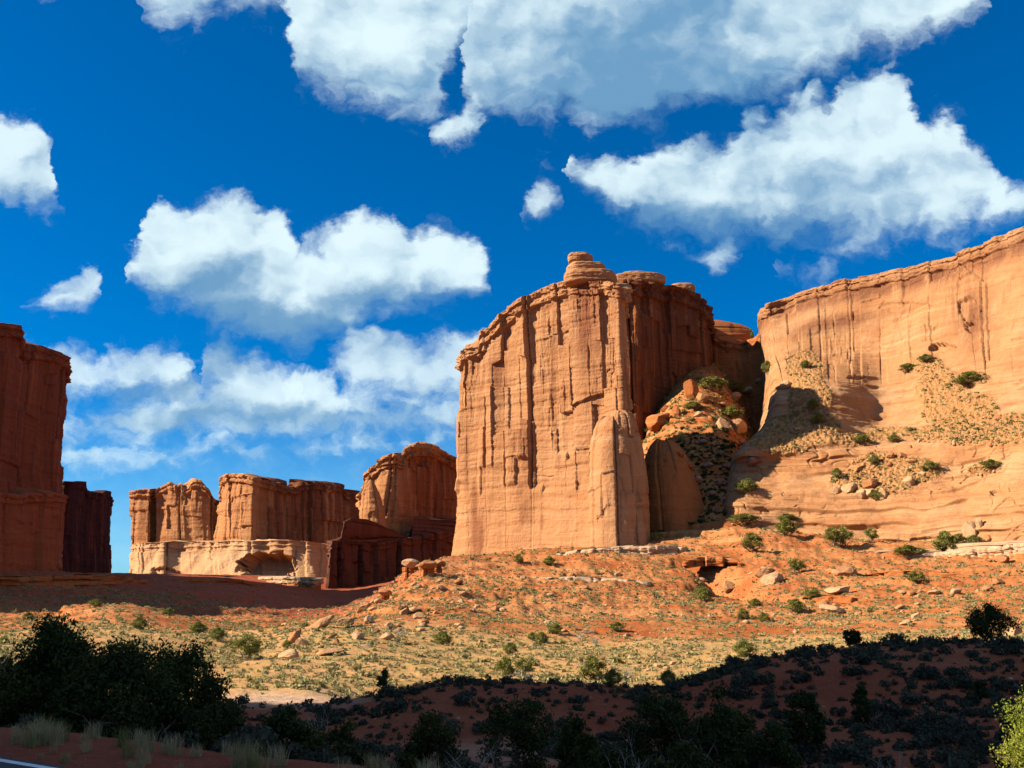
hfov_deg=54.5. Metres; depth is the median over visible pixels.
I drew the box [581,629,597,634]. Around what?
boulder
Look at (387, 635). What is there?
boulder
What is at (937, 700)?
sagebrush
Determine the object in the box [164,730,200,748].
sagebrush
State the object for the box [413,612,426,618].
boulder
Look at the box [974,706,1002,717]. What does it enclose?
sagebrush
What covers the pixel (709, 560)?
rim ledge
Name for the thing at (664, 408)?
boulder
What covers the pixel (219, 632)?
juniper
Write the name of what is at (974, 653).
sagebrush
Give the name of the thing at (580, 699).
sagebrush
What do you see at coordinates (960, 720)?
sagebrush
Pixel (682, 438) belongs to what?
green scrub
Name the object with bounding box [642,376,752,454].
debris thicket
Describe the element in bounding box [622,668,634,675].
dead bush
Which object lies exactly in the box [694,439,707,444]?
boulder
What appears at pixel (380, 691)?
sagebrush
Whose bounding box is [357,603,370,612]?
boulder
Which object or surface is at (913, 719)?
sagebrush
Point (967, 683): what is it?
sagebrush
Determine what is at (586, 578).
rim ledge
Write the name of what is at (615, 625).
juniper
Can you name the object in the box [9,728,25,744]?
grass tuft
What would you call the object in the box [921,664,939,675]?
sagebrush
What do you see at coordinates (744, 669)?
sagebrush
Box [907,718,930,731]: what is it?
sagebrush
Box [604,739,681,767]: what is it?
dead bush
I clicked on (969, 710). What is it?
sagebrush
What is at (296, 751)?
sagebrush
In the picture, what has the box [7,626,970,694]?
dry grass
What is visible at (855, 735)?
sagebrush
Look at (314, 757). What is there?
sagebrush
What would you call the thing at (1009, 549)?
rim ledge
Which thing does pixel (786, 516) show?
juniper
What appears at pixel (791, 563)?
pinyon
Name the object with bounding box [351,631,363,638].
boulder
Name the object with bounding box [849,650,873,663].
sagebrush
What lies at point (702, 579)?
boulder
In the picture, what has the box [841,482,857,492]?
boulder
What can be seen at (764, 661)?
sagebrush
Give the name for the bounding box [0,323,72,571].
sandstone tower
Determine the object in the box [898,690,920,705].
sagebrush
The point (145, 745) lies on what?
grass tuft
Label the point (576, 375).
sandstone butte
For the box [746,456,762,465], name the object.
boulder
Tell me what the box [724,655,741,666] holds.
sagebrush
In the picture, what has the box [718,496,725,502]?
boulder
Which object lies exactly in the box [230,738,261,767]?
grass tuft
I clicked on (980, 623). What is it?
juniper
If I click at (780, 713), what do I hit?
sagebrush
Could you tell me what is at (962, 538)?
juniper
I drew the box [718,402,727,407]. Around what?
boulder
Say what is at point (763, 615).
juniper
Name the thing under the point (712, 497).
gully thicket
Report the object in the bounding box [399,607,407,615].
boulder
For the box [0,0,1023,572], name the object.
sky
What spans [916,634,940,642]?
sagebrush
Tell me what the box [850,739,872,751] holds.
sagebrush
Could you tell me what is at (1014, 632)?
boulder
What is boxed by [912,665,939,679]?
sagebrush
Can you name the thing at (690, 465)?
boulder
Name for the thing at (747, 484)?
juniper
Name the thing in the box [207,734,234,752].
sagebrush
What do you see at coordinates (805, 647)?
sagebrush
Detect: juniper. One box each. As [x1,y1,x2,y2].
[0,609,99,728]
[0,661,48,726]
[22,612,34,618]
[43,633,196,741]
[87,599,102,606]
[130,617,148,628]
[133,637,240,746]
[162,608,174,615]
[183,696,255,750]
[186,621,207,633]
[208,627,226,640]
[259,700,329,758]
[281,640,292,647]
[322,717,371,765]
[376,667,392,686]
[395,708,460,767]
[396,742,417,767]
[430,631,452,643]
[475,694,559,767]
[495,656,516,677]
[502,642,517,653]
[513,554,522,563]
[527,632,535,640]
[533,631,548,642]
[542,556,557,565]
[547,623,565,634]
[550,713,598,767]
[576,655,606,679]
[582,741,642,767]
[601,668,623,687]
[608,621,625,631]
[609,687,703,767]
[650,532,664,539]
[650,739,719,767]
[658,669,678,683]
[673,681,767,767]
[683,401,703,410]
[693,586,708,593]
[695,587,714,601]
[698,376,728,391]
[722,405,743,418]
[727,380,746,392]
[727,513,759,524]
[729,478,759,493]
[732,640,757,657]
[736,608,749,619]
[740,532,765,551]
[740,720,804,767]
[745,598,761,606]
[756,612,770,621]
[760,361,770,374]
[772,518,798,535]
[776,513,797,519]
[780,688,826,758]
[785,598,806,612]
[799,360,813,367]
[806,399,818,410]
[810,412,825,423]
[830,468,843,479]
[842,628,861,646]
[849,684,883,724]
[851,433,870,444]
[868,455,880,464]
[870,490,881,500]
[885,434,900,442]
[891,545,927,556]
[898,363,914,372]
[916,354,934,362]
[919,461,942,472]
[931,530,958,550]
[949,533,971,543]
[955,371,981,387]
[962,601,1022,641]
[966,680,988,703]
[967,535,984,542]
[980,459,1002,469]
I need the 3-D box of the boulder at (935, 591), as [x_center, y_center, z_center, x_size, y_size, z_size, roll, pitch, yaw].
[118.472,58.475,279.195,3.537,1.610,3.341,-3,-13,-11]
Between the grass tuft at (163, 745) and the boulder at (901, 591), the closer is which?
the grass tuft at (163, 745)
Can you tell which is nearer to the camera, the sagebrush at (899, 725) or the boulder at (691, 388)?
the sagebrush at (899, 725)
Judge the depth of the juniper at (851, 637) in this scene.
76.31 m
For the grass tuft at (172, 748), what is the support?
on the ground at (106, 752)
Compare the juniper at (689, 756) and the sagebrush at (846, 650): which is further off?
the sagebrush at (846, 650)
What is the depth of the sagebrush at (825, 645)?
76.47 m
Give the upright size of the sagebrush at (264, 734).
0.667 m
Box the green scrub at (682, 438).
[646,351,1023,492]
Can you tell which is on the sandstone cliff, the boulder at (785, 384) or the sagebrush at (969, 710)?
the boulder at (785, 384)
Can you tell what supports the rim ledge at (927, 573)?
on the ground at (106, 752)
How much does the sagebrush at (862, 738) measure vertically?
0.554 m
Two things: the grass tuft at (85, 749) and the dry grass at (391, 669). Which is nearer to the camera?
the grass tuft at (85, 749)
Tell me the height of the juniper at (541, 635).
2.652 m
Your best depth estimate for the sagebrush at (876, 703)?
53.25 m
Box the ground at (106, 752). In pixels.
[0,362,1023,767]
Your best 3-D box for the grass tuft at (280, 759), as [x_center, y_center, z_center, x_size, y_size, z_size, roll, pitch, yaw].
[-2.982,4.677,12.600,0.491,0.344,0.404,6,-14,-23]
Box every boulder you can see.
[278,649,298,659]
[288,629,301,642]
[294,637,306,645]
[307,615,333,629]
[316,647,344,655]
[326,633,336,638]
[336,617,354,625]
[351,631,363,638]
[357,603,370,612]
[364,615,374,622]
[374,598,384,602]
[379,632,392,639]
[384,622,392,628]
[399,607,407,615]
[408,607,419,611]
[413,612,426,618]
[416,627,424,630]
[418,619,428,622]
[454,579,462,584]
[459,591,466,595]
[491,606,499,610]
[579,585,588,588]
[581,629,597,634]
[645,412,668,431]
[660,405,667,411]
[672,404,681,417]
[676,452,684,456]
[683,379,698,399]
[687,462,693,468]
[693,411,702,416]
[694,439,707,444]
[694,475,701,482]
[696,392,708,402]
[698,577,706,582]
[702,461,713,467]
[706,490,716,496]
[714,451,723,455]
[716,417,731,431]
[716,481,726,485]
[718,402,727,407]
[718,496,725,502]
[722,463,730,469]
[722,580,734,593]
[729,418,746,433]
[732,392,740,400]
[743,386,752,392]
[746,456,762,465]
[754,378,760,383]
[755,566,773,576]
[760,572,783,585]
[779,380,790,388]
[818,599,829,605]
[818,604,845,612]
[824,585,849,593]
[828,486,840,493]
[833,565,857,576]
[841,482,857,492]
[852,465,861,471]
[856,489,865,498]
[861,478,876,488]
[865,488,873,495]
[877,487,887,499]
[886,451,894,457]
[894,604,904,608]
[897,453,906,457]
[897,590,906,593]
[899,619,912,624]
[902,476,914,486]
[906,591,913,595]
[911,612,919,618]
[928,589,940,594]
[950,588,961,594]
[961,521,977,540]
[975,517,982,527]
[980,585,991,590]
[982,534,991,541]
[992,578,1004,584]
[994,555,1009,561]
[1004,626,1022,635]
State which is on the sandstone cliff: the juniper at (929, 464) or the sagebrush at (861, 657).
the juniper at (929, 464)
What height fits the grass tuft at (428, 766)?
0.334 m
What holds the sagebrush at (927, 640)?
on the ground at (106, 752)
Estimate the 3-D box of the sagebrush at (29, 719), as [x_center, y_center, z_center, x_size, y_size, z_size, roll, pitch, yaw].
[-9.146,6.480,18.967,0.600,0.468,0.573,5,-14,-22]
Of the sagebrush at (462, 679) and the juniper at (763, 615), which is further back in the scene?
the juniper at (763, 615)
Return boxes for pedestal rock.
[378,590,391,600]
[401,559,418,580]
[418,560,436,577]
[434,560,445,572]
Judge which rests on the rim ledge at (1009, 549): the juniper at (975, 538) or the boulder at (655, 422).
the juniper at (975, 538)
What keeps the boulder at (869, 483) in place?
on the sandstone cliff
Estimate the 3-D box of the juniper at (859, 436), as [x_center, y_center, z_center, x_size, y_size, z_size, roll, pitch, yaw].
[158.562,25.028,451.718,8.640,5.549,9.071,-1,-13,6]
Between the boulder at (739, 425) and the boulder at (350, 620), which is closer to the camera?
the boulder at (350, 620)
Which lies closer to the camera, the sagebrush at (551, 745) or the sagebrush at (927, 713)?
the sagebrush at (927, 713)
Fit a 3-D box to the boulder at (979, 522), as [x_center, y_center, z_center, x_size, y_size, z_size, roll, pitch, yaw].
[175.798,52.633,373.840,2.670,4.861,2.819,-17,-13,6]
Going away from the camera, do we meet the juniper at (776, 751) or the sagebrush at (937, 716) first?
the juniper at (776, 751)
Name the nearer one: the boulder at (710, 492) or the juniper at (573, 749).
the juniper at (573, 749)
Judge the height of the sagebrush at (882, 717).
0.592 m
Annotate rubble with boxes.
[10,350,1023,767]
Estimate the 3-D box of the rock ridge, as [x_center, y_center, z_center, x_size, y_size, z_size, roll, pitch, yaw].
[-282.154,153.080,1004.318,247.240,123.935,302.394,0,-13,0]
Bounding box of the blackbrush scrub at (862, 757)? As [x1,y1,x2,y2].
[0,634,1023,767]
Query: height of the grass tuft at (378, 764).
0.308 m
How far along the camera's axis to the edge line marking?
12.01 m
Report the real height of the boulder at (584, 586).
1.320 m
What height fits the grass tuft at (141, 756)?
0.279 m
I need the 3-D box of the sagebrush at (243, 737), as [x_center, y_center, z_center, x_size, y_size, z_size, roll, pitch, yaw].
[-4.168,5.348,14.822,0.715,0.370,0.515,-4,-14,17]
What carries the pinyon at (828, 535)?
on the ground at (106, 752)
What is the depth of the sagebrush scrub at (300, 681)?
221.83 m
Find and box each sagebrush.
[14,712,48,729]
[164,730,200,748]
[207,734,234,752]
[214,731,253,752]
[231,721,278,756]
[235,694,249,703]
[278,741,311,759]
[304,751,325,762]
[329,707,350,717]
[351,740,372,746]
[353,738,380,750]
[371,742,390,756]
[372,685,394,695]
[379,699,407,714]
[380,744,396,751]
[383,684,401,696]
[436,716,464,735]
[441,674,466,684]
[453,675,477,682]
[453,692,476,706]
[470,718,488,734]
[502,749,519,756]
[540,742,560,750]
[542,749,557,758]
[548,736,561,745]
[555,715,578,727]
[572,694,586,703]
[595,732,614,740]
[598,729,624,742]
[608,741,629,750]
[631,692,650,704]
[634,708,656,718]
[656,684,673,692]
[663,680,683,686]
[686,678,700,686]
[691,672,714,681]
[712,662,734,674]
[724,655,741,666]
[726,686,755,697]
[730,674,744,686]
[739,667,757,673]
[745,671,775,684]
[752,655,771,666]
[761,688,776,698]
[761,697,777,706]
[769,708,786,719]
[790,669,811,683]
[792,649,816,656]
[792,745,817,760]
[799,644,816,651]
[808,741,829,753]
[817,643,833,648]
[823,740,863,756]
[831,744,859,762]
[839,666,861,675]
[840,717,862,726]
[842,648,854,652]
[846,664,865,674]
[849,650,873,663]
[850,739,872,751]
[851,731,869,739]
[852,721,871,730]
[853,736,872,744]
[861,647,882,655]
[869,702,903,718]
[872,700,885,709]
[874,714,895,722]
[879,718,912,731]
[883,632,907,643]
[893,740,909,749]
[896,705,913,716]
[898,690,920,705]
[898,716,926,723]
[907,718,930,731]
[907,739,930,749]
[909,718,938,734]
[911,733,943,748]
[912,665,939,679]
[915,637,934,644]
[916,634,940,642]
[917,709,941,718]
[918,652,932,661]
[919,724,957,738]
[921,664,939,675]
[926,731,946,740]
[930,697,944,704]
[930,711,957,721]
[931,730,953,743]
[931,748,950,760]
[934,677,957,689]
[935,747,972,765]
[937,636,954,642]
[942,665,970,676]
[942,712,968,726]
[951,674,973,681]
[954,731,986,747]
[956,676,975,689]
[962,708,981,715]
[964,649,979,656]
[964,693,980,702]
[969,636,985,642]
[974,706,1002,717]
[975,738,999,749]
[982,702,1002,712]
[988,699,1011,706]
[990,679,1012,690]
[991,696,1013,703]
[991,738,1020,756]
[993,727,1018,741]
[995,636,1015,645]
[996,643,1023,655]
[998,713,1020,727]
[999,697,1016,705]
[1005,699,1023,712]
[1011,635,1023,643]
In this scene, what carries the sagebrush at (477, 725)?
on the ground at (106, 752)
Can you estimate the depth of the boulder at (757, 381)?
655.80 m
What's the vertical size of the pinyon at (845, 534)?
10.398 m
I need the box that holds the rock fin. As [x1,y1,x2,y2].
[62,481,113,572]
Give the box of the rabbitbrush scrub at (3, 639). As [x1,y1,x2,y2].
[0,541,1023,695]
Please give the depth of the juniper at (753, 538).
379.52 m
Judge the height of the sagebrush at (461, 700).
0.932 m
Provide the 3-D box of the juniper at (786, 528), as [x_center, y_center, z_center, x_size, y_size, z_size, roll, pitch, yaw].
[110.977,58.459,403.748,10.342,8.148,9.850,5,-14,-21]
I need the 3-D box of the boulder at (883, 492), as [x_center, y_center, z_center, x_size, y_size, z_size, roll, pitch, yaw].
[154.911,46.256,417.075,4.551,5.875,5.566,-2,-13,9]
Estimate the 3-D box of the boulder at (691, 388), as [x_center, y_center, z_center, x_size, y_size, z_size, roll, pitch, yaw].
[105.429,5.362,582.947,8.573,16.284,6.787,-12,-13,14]
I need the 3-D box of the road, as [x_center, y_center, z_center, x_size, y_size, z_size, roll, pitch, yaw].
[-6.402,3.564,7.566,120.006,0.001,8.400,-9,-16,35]
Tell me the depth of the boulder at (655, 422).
560.04 m
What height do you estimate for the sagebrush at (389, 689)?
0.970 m
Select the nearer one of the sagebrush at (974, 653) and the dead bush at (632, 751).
the dead bush at (632, 751)
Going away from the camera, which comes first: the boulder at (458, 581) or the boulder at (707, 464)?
the boulder at (458, 581)
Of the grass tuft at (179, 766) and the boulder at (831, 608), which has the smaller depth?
the grass tuft at (179, 766)
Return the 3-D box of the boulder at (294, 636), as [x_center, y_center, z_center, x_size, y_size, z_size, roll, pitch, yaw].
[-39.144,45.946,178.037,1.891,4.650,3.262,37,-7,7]
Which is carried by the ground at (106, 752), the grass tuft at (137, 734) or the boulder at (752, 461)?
the grass tuft at (137, 734)
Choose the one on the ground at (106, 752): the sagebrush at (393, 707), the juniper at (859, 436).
the sagebrush at (393, 707)
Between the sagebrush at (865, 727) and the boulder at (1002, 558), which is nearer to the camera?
the sagebrush at (865, 727)
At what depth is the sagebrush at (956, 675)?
58.96 m
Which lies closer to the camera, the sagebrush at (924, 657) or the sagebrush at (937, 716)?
the sagebrush at (937, 716)
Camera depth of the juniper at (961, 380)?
454.75 m
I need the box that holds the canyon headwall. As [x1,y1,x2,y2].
[711,320,762,430]
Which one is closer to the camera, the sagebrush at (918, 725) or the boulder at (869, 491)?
the sagebrush at (918, 725)
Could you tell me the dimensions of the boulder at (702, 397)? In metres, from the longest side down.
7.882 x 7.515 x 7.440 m
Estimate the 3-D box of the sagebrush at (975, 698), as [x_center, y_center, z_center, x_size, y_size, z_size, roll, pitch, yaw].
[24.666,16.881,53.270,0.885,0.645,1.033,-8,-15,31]
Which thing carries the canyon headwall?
on the ground at (106, 752)
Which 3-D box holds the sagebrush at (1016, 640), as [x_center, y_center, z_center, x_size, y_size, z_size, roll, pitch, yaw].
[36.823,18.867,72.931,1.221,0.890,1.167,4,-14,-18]
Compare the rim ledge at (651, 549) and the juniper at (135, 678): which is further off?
the rim ledge at (651, 549)
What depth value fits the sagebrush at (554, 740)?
51.39 m
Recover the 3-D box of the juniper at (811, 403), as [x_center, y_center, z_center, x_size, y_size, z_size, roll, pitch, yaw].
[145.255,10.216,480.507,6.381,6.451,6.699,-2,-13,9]
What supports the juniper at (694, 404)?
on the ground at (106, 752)
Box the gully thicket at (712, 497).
[650,425,740,538]
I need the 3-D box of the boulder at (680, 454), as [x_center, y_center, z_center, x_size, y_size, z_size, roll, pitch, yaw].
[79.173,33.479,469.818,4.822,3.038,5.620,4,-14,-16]
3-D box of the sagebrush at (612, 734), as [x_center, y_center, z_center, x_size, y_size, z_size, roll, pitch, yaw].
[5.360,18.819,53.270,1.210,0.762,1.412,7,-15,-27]
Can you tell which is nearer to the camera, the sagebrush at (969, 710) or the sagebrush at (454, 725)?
the sagebrush at (969, 710)
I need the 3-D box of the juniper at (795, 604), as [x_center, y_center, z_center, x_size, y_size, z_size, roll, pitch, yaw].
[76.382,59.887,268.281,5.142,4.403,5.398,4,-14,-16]
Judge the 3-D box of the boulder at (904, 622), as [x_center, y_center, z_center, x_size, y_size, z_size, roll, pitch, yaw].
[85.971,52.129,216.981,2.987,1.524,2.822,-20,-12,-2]
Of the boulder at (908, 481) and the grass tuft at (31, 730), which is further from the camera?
the boulder at (908, 481)
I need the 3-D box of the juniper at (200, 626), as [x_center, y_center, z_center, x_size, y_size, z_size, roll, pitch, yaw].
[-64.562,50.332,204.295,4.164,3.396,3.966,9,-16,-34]
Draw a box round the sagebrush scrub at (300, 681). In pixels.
[0,373,1023,703]
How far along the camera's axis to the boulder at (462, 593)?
282.49 m
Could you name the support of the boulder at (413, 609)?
on the ground at (106, 752)
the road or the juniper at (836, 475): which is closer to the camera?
the road
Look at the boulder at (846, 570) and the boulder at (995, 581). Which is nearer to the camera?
the boulder at (995, 581)
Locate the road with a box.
[0,756,70,767]
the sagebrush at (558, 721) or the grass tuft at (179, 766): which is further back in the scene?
the sagebrush at (558, 721)
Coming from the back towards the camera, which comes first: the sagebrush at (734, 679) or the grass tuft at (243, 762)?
the sagebrush at (734, 679)
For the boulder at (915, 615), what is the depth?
222.57 m
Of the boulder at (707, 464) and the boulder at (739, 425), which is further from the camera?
the boulder at (739, 425)
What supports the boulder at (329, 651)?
on the ground at (106, 752)
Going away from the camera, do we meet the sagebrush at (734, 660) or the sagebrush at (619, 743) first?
the sagebrush at (619, 743)
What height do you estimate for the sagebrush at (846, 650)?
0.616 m
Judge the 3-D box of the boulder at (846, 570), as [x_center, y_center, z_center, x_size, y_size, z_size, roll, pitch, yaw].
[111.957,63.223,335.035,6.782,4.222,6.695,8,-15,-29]
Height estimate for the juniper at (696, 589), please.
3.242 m
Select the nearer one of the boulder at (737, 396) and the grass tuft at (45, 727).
the grass tuft at (45, 727)
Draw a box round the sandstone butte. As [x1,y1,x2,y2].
[451,252,715,555]
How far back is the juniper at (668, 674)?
69.62 m
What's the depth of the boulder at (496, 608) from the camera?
255.81 m
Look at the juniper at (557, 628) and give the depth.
214.90 m
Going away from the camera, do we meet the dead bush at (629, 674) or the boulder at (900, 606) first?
the dead bush at (629, 674)
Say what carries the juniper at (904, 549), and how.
on the ground at (106, 752)
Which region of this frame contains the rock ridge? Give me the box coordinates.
[128,473,359,577]
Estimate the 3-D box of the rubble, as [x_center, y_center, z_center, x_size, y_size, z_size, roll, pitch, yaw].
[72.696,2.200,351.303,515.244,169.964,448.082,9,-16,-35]
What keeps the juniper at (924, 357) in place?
on the sandstone cliff
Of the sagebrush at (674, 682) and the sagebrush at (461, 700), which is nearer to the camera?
the sagebrush at (461, 700)
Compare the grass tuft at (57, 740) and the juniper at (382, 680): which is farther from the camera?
the juniper at (382, 680)
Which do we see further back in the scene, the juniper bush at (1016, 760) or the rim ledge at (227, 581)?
the rim ledge at (227, 581)
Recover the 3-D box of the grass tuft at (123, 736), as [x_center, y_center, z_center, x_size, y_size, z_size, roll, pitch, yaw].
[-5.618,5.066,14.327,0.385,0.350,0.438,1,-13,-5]
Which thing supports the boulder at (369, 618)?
on the ground at (106, 752)
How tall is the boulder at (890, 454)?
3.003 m
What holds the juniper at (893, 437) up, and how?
on the sandstone cliff
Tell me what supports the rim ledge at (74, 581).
on the ground at (106, 752)
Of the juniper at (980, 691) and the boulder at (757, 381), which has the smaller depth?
the juniper at (980, 691)
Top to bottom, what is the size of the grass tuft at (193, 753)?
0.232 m
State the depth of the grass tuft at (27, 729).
15.32 m
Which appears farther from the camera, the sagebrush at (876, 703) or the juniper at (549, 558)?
the juniper at (549, 558)
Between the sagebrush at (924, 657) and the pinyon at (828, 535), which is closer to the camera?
the sagebrush at (924, 657)
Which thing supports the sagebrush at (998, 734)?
on the ground at (106, 752)
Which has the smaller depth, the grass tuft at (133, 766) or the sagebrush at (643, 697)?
the grass tuft at (133, 766)
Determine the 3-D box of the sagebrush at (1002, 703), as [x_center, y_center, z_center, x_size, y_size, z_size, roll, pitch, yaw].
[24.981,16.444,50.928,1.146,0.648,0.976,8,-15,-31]
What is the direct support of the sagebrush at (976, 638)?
on the ground at (106, 752)
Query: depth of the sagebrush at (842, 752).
37.29 m
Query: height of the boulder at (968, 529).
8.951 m
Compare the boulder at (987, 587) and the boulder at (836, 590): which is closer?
the boulder at (987, 587)
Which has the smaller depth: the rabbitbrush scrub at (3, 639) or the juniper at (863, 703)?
the juniper at (863, 703)
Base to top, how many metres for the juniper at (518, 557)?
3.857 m
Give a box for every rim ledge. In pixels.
[0,574,150,587]
[171,578,264,586]
[258,575,323,589]
[534,576,650,585]
[557,544,694,555]
[682,555,743,567]
[802,595,867,604]
[858,569,968,577]
[861,540,1023,563]
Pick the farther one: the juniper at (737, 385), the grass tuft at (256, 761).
the juniper at (737, 385)
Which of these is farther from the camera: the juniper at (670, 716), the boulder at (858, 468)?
the boulder at (858, 468)
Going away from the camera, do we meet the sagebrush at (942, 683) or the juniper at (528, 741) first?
the juniper at (528, 741)
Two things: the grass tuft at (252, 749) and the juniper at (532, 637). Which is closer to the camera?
the grass tuft at (252, 749)
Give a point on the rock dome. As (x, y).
(398, 492)
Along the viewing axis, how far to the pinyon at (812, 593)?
295.04 m
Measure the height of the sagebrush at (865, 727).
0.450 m
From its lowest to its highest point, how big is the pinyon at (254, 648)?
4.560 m
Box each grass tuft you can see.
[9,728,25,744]
[10,723,26,735]
[18,720,40,735]
[22,721,46,744]
[22,726,46,747]
[32,712,60,734]
[32,721,61,745]
[33,718,55,735]
[41,720,66,745]
[47,744,57,752]
[52,719,73,741]
[60,750,71,762]
[77,740,92,752]
[78,732,90,741]
[82,720,104,738]
[112,723,134,746]
[117,736,140,758]
[123,759,139,767]
[127,727,144,743]
[133,743,151,764]
[135,726,161,751]
[157,736,174,753]
[165,733,185,755]
[172,762,186,767]
[188,741,203,757]
[220,738,241,755]
[226,744,251,767]
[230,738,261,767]
[239,738,265,764]
[246,746,276,767]
[257,741,293,766]
[330,757,354,767]
[361,753,376,767]
[364,750,390,767]
[415,754,446,767]
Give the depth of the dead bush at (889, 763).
22.62 m
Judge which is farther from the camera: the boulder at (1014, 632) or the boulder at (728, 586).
the boulder at (728, 586)
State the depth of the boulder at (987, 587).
277.18 m
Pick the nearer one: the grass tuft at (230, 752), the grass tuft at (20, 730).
the grass tuft at (230, 752)
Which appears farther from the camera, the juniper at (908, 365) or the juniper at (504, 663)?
the juniper at (908, 365)
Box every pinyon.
[230,633,263,659]
[512,657,535,675]
[788,558,807,573]
[804,586,820,600]
[823,526,841,546]
[836,525,854,548]
[863,527,879,542]
[905,569,925,583]
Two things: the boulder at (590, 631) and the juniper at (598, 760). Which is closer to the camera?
the juniper at (598, 760)
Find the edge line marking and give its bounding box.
[0,759,54,767]
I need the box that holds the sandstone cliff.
[724,226,1023,542]
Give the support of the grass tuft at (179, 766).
on the ground at (106, 752)
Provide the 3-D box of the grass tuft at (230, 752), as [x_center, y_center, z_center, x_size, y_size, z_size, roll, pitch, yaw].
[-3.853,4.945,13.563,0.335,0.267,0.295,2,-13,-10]
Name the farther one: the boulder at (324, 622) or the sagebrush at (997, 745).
the boulder at (324, 622)
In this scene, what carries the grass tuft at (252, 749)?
on the ground at (106, 752)
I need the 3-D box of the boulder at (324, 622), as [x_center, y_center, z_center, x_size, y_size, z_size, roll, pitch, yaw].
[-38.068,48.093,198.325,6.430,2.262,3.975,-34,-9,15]
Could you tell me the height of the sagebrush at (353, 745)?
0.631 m
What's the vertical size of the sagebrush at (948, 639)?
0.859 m
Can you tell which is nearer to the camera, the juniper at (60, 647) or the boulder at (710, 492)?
the juniper at (60, 647)
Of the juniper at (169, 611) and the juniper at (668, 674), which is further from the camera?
the juniper at (169, 611)
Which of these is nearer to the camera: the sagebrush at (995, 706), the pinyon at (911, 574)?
the sagebrush at (995, 706)
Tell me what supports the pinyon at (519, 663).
on the ground at (106, 752)
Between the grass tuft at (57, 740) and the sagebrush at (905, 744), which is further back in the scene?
the sagebrush at (905, 744)
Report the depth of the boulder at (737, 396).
619.11 m
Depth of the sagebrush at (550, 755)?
48.68 m
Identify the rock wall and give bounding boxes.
[325,516,455,588]
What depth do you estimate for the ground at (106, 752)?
236.80 m
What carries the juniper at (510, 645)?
on the ground at (106, 752)
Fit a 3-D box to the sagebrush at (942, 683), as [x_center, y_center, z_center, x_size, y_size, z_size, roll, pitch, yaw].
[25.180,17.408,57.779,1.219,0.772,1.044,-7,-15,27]
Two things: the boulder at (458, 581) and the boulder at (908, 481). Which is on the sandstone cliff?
the boulder at (908, 481)
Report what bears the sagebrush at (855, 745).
on the ground at (106, 752)
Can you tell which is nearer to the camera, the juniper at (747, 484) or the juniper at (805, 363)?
the juniper at (747, 484)
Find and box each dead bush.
[283,689,326,745]
[443,736,508,767]
[520,670,533,682]
[603,728,662,767]
[604,716,713,767]
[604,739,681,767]
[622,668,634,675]
[864,745,905,767]
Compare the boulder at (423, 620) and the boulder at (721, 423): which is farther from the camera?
the boulder at (721, 423)
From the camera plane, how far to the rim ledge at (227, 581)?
560.32 m
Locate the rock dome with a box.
[355,441,456,536]
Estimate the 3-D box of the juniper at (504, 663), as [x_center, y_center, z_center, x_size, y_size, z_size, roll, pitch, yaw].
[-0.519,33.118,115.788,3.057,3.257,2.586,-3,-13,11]
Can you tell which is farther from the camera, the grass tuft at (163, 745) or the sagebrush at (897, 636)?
the sagebrush at (897, 636)
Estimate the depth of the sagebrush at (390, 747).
51.20 m
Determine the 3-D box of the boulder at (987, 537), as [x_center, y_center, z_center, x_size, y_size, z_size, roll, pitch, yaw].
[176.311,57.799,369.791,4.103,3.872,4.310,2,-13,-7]
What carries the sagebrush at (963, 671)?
on the ground at (106, 752)
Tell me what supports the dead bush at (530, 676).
on the ground at (106, 752)
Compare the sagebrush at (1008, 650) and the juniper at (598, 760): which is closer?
the juniper at (598, 760)
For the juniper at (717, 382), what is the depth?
593.75 m
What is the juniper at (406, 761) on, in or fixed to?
on the ground at (106, 752)
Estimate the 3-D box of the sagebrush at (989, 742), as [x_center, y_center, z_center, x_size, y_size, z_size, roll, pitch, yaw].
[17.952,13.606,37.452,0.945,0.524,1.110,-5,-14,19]
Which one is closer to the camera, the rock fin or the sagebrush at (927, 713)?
the sagebrush at (927, 713)
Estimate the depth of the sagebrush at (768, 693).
58.80 m
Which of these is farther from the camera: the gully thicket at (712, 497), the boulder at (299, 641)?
the gully thicket at (712, 497)
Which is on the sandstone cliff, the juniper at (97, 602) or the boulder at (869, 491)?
the boulder at (869, 491)
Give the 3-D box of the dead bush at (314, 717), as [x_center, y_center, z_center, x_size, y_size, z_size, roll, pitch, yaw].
[-6.131,10.065,28.467,2.061,2.859,2.347,-6,-14,24]
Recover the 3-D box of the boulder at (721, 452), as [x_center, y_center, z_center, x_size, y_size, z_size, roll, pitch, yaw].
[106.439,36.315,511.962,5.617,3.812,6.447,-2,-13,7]
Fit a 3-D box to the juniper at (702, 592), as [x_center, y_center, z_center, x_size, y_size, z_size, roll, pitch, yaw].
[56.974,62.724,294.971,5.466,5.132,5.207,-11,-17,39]
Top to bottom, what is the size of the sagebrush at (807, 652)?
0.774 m
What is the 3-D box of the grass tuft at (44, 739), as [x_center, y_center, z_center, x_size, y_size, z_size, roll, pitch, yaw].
[-6.706,5.000,14.284,0.492,0.392,0.432,4,-14,-18]
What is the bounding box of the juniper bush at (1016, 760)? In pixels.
[989,689,1023,767]
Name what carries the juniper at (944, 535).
on the rim ledge at (1009, 549)
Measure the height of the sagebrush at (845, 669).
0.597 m
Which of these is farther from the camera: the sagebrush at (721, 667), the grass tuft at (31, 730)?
the sagebrush at (721, 667)
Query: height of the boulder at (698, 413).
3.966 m
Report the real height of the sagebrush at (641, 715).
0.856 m
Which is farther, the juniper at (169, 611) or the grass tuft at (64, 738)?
the juniper at (169, 611)
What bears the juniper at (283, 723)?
on the ground at (106, 752)

